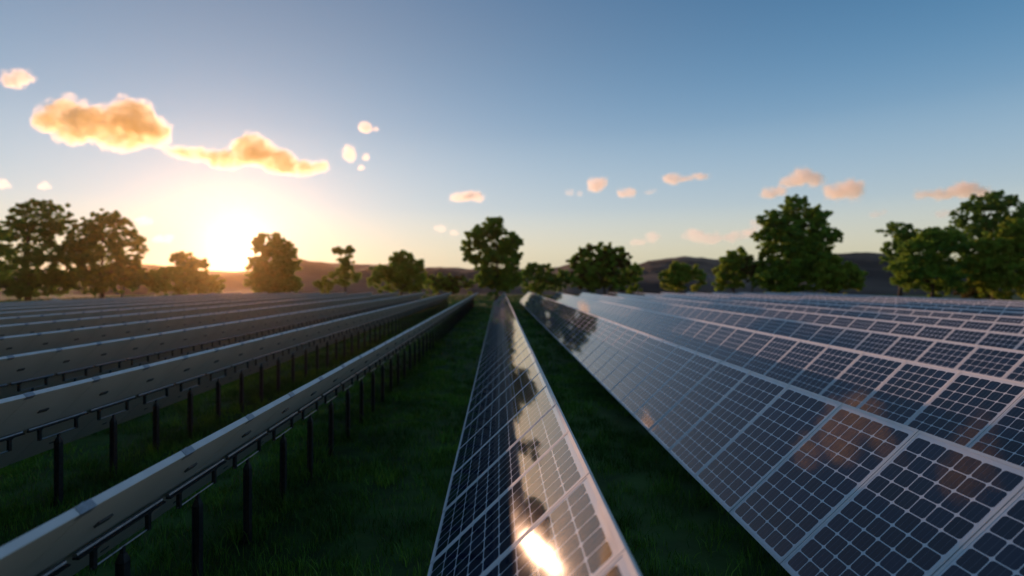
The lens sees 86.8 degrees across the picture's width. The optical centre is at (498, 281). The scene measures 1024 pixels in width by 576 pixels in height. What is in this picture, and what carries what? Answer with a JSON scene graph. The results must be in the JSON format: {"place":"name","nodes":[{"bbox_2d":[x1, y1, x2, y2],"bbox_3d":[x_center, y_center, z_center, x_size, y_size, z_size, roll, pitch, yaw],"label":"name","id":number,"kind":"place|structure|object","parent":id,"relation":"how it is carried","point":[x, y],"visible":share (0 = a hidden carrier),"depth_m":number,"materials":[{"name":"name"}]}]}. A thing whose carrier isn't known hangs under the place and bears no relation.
{"place":"outdoors","nodes":[
{"label":"outdoors","id":0,"kind":"place"},
{"bbox_2d":[0,252,1022,294],"bbox_3d":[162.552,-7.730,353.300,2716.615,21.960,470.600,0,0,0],"label":"hills","id":1,"kind":"structure","parent":0,"point":[877,281],"depth_m":147.90,"materials":[{"name":"green plant"}]},
{"bbox_2d":[0,294,1023,575],"bbox_3d":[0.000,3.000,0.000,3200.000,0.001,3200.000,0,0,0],"label":"ground","id":2,"kind":"structure","parent":0,"point":[674,538],"depth_m":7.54,"materials":[{"name":"green plant"}]},
{"bbox_2d":[0,225,20,290],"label":"broadleaf tree","id":3,"kind":"object","parent":2,"relation":"on","point":[6,257],"visible":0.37,"depth_m":85.74,"materials":[{"name":"green plant"}]},
{"bbox_2d":[0,198,84,300],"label":"broadleaf tree","id":4,"kind":"object","parent":2,"relation":"on","point":[26,284],"visible":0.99,"depth_m":80.97,"materials":[{"name":"green plant"}]},
{"bbox_2d":[59,208,149,298],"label":"broadleaf tree","id":5,"kind":"object","parent":2,"relation":"on","point":[91,253],"visible":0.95,"depth_m":83.02,"materials":[{"name":"green plant"}]},
{"bbox_2d":[0,292,240,304],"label":"solar panel row","id":6,"kind":"object","parent":2,"relation":"on","point":[34,302],"visible":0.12,"depth_m":40.22,"materials":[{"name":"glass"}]},
{"bbox_2d":[0,292,267,307],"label":"solar panel row","id":7,"kind":"object","parent":2,"relation":"on","point":[60,303],"visible":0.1,"depth_m":36.70,"materials":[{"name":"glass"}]},
{"bbox_2d":[120,263,148,297],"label":"pale trunk tree","id":8,"kind":"object","parent":2,"relation":"on","point":[136,268],"visible":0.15,"depth_m":87.60,"materials":[{"name":"green plant"}]},
{"bbox_2d":[0,292,293,311],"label":"solar panel row","id":9,"kind":"object","parent":2,"relation":"on","point":[84,305],"visible":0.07,"depth_m":33.30,"materials":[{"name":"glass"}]},
{"bbox_2d":[0,292,319,317],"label":"solar panel row","id":10,"kind":"object","parent":2,"relation":"on","point":[43,312],"visible":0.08,"depth_m":29.58,"materials":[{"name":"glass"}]},
{"bbox_2d":[0,292,346,324],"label":"solar panel row","id":11,"kind":"object","parent":2,"relation":"on","point":[37,318],"visible":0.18,"depth_m":25.66,"materials":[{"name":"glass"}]},
{"bbox_2d":[143,265,225,295],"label":"round bush","id":12,"kind":"object","parent":2,"relation":"on","point":[157,282],"visible":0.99,"depth_m":88.81,"materials":[{"name":"green plant"}]},
{"bbox_2d":[0,292,372,336],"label":"solar panel row","id":13,"kind":"object","parent":2,"relation":"on","point":[28,328],"visible":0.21,"depth_m":21.58,"materials":[{"name":"glass"}]},
{"bbox_2d":[169,251,209,281],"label":"broadleaf tree","id":14,"kind":"object","parent":2,"relation":"on","point":[179,258],"visible":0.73,"depth_m":97.44,"materials":[{"name":"green plant"}]},
{"bbox_2d":[0,292,398,356],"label":"solar panel row","id":15,"kind":"object","parent":2,"relation":"on","point":[22,344],"visible":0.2,"depth_m":17.48,"materials":[{"name":"glass"}]},
{"bbox_2d":[0,293,424,398],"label":"solar panel row","id":16,"kind":"object","parent":2,"relation":"on","point":[20,374],"visible":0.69,"depth_m":13.31,"materials":[{"name":"glass"}]},
{"bbox_2d":[0,292,451,506],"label":"solar panel row","id":17,"kind":"object","parent":2,"relation":"on","point":[33,423],"visible":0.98,"depth_m":9.26,"materials":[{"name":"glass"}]},
{"bbox_2d":[0,293,476,575],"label":"solar panel row","id":18,"kind":"object","parent":2,"relation":"on","point":[79,537],"visible":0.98,"depth_m":5.09,"materials":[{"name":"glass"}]},
{"bbox_2d":[242,232,303,293],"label":"broadleaf tree","id":19,"kind":"object","parent":2,"relation":"on","point":[281,266],"visible":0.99,"depth_m":80.61,"materials":[{"name":"green plant"}]},
{"bbox_2d":[312,276,334,293],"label":"shrub","id":20,"kind":"object","parent":2,"relation":"on","point":[323,282],"visible":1,"depth_m":87.87,"materials":[{"name":"green plant"}]},
{"bbox_2d":[328,245,361,294],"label":"slim tree","id":21,"kind":"object","parent":2,"relation":"on","point":[344,269],"visible":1,"depth_m":83.56,"materials":[{"name":"green plant"}]},
{"bbox_2d":[366,249,432,295],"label":"broadleaf tree","id":22,"kind":"object","parent":2,"relation":"on","point":[401,272],"visible":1,"depth_m":83.25,"materials":[{"name":"green plant"}]},
{"bbox_2d":[423,272,475,294],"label":"shrub","id":23,"kind":"object","parent":2,"relation":"on","point":[448,282],"visible":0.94,"depth_m":91.12,"materials":[{"name":"green plant"}]},
{"bbox_2d":[459,216,523,301],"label":"broadleaf tree","id":24,"kind":"object","parent":2,"relation":"on","point":[505,279],"visible":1,"depth_m":75.26,"materials":[{"name":"green plant"}]},
{"bbox_2d":[427,293,641,575],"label":"solar panel row","id":25,"kind":"object","parent":2,"relation":"on","point":[524,496],"visible":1,"depth_m":4.57,"materials":[{"name":"glass"}]},
{"bbox_2d":[520,262,558,295],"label":"tree","id":26,"kind":"object","parent":2,"relation":"on","point":[541,280],"visible":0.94,"depth_m":94.14,"materials":[{"name":"green plant"}]},
{"bbox_2d":[550,268,576,293],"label":"shrub","id":27,"kind":"object","parent":2,"relation":"on","point":[566,276],"visible":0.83,"depth_m":94.28,"materials":[{"name":"green plant"}]},
{"bbox_2d":[565,241,636,294],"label":"broadleaf tree","id":28,"kind":"object","parent":2,"relation":"on","point":[608,273],"visible":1,"depth_m":82.93,"materials":[{"name":"green plant"}]},
{"bbox_2d":[622,262,643,294],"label":"shrub","id":29,"kind":"object","parent":2,"relation":"on","point":[635,278],"visible":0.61,"depth_m":87.60,"materials":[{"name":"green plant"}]},
{"bbox_2d":[658,261,706,293],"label":"round bush","id":30,"kind":"object","parent":2,"relation":"on","point":[684,272],"visible":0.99,"depth_m":83.37,"materials":[{"name":"green plant"}]},
{"bbox_2d":[711,246,754,292],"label":"broadleaf tree","id":31,"kind":"object","parent":2,"relation":"on","point":[731,261],"visible":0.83,"depth_m":85.46,"materials":[{"name":"green plant"}]},
{"bbox_2d":[740,256,764,292],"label":"broadleaf tree","id":32,"kind":"object","parent":2,"relation":"on","point":[748,262],"visible":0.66,"depth_m":82.62,"materials":[{"name":"plant"}]},
{"bbox_2d":[519,292,1023,575],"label":"solar panel row","id":33,"kind":"object","parent":2,"relation":"on","point":[792,480],"visible":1,"depth_m":5.14,"materials":[{"name":"glass"}]},
{"bbox_2d":[550,292,1023,466],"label":"solar panel row","id":34,"kind":"object","parent":2,"relation":"on","point":[980,413],"visible":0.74,"depth_m":8.99,"materials":[{"name":"glass"}]},
{"bbox_2d":[749,194,843,292],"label":"broadleaf tree","id":35,"kind":"object","parent":2,"relation":"on","point":[799,251],"visible":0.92,"depth_m":78.51,"materials":[{"name":"green plant"}]},
{"bbox_2d":[578,292,1023,381],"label":"solar panel row","id":36,"kind":"object","parent":2,"relation":"on","point":[1005,363],"visible":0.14,"depth_m":13.49,"materials":[{"name":"glass"}]},
{"bbox_2d":[606,292,1023,350],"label":"solar panel row","id":37,"kind":"object","parent":2,"relation":"on","point":[1013,341],"visible":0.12,"depth_m":17.80,"materials":[{"name":"glass"}]},
{"bbox_2d":[633,292,1023,333],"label":"solar panel row","id":38,"kind":"object","parent":2,"relation":"on","point":[1015,328],"visible":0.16,"depth_m":21.90,"materials":[{"name":"glass"}]},
{"bbox_2d":[803,253,868,293],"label":"round bush","id":39,"kind":"object","parent":2,"relation":"on","point":[830,278],"visible":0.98,"depth_m":75.13,"materials":[{"name":"green plant"}]},
{"bbox_2d":[660,292,1023,323],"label":"solar panel row","id":40,"kind":"object","parent":2,"relation":"on","point":[997,318],"visible":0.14,"depth_m":25.80,"materials":[{"name":"glass"}]},
{"bbox_2d":[686,292,1023,316],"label":"solar panel row","id":41,"kind":"object","parent":2,"relation":"on","point":[986,312],"visible":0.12,"depth_m":29.62,"materials":[{"name":"glass"}]},
{"bbox_2d":[712,292,1023,311],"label":"solar panel row","id":42,"kind":"object","parent":2,"relation":"on","point":[941,305],"visible":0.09,"depth_m":33.12,"materials":[{"name":"glass"}]},
{"bbox_2d":[738,292,1023,307],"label":"solar panel row","id":43,"kind":"object","parent":2,"relation":"on","point":[968,304],"visible":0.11,"depth_m":36.61,"materials":[{"name":"glass"}]},
{"bbox_2d":[765,292,1023,304],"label":"solar panel row","id":44,"kind":"object","parent":2,"relation":"on","point":[985,302],"visible":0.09,"depth_m":39.86,"materials":[{"name":"glass"}]},
{"bbox_2d":[875,221,918,296],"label":"broadleaf tree","id":45,"kind":"object","parent":2,"relation":"on","point":[903,233],"visible":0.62,"depth_m":91.48,"materials":[{"name":"green plant"}]},
{"bbox_2d":[791,292,1023,302],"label":"solar panel row","id":46,"kind":"object","parent":2,"relation":"on","point":[917,297],"visible":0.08,"depth_m":43.02,"materials":[{"name":"glass"}]},
{"bbox_2d":[887,224,977,297],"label":"broadleaf tree","id":47,"kind":"object","parent":2,"relation":"on","point":[933,249],"visible":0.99,"depth_m":78.58,"materials":[{"name":"green plant"}]},
{"bbox_2d":[953,279,996,298],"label":"shrub","id":48,"kind":"object","parent":2,"relation":"on","point":[974,293],"visible":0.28,"depth_m":91.09,"materials":[{"name":"plant"}]},
{"bbox_2d":[949,189,1023,297],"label":"broadleaf tree","id":49,"kind":"object","parent":2,"relation":"on","point":[979,225],"visible":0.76,"depth_m":95.05,"materials":[{"name":"green plant"}]},
{"bbox_2d":[963,216,1023,300],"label":"broadleaf tree","id":50,"kind":"object","parent":2,"relation":"on","point":[995,269],"visible":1,"depth_m":76.90,"materials":[{"name":"green plant"}]},
{"bbox_2d":[0,0,1023,270],"label":"sky","id":51,"kind":"structure","parent":0,"point":[653,129],"materials":[{"name":"blue"}]}
]}

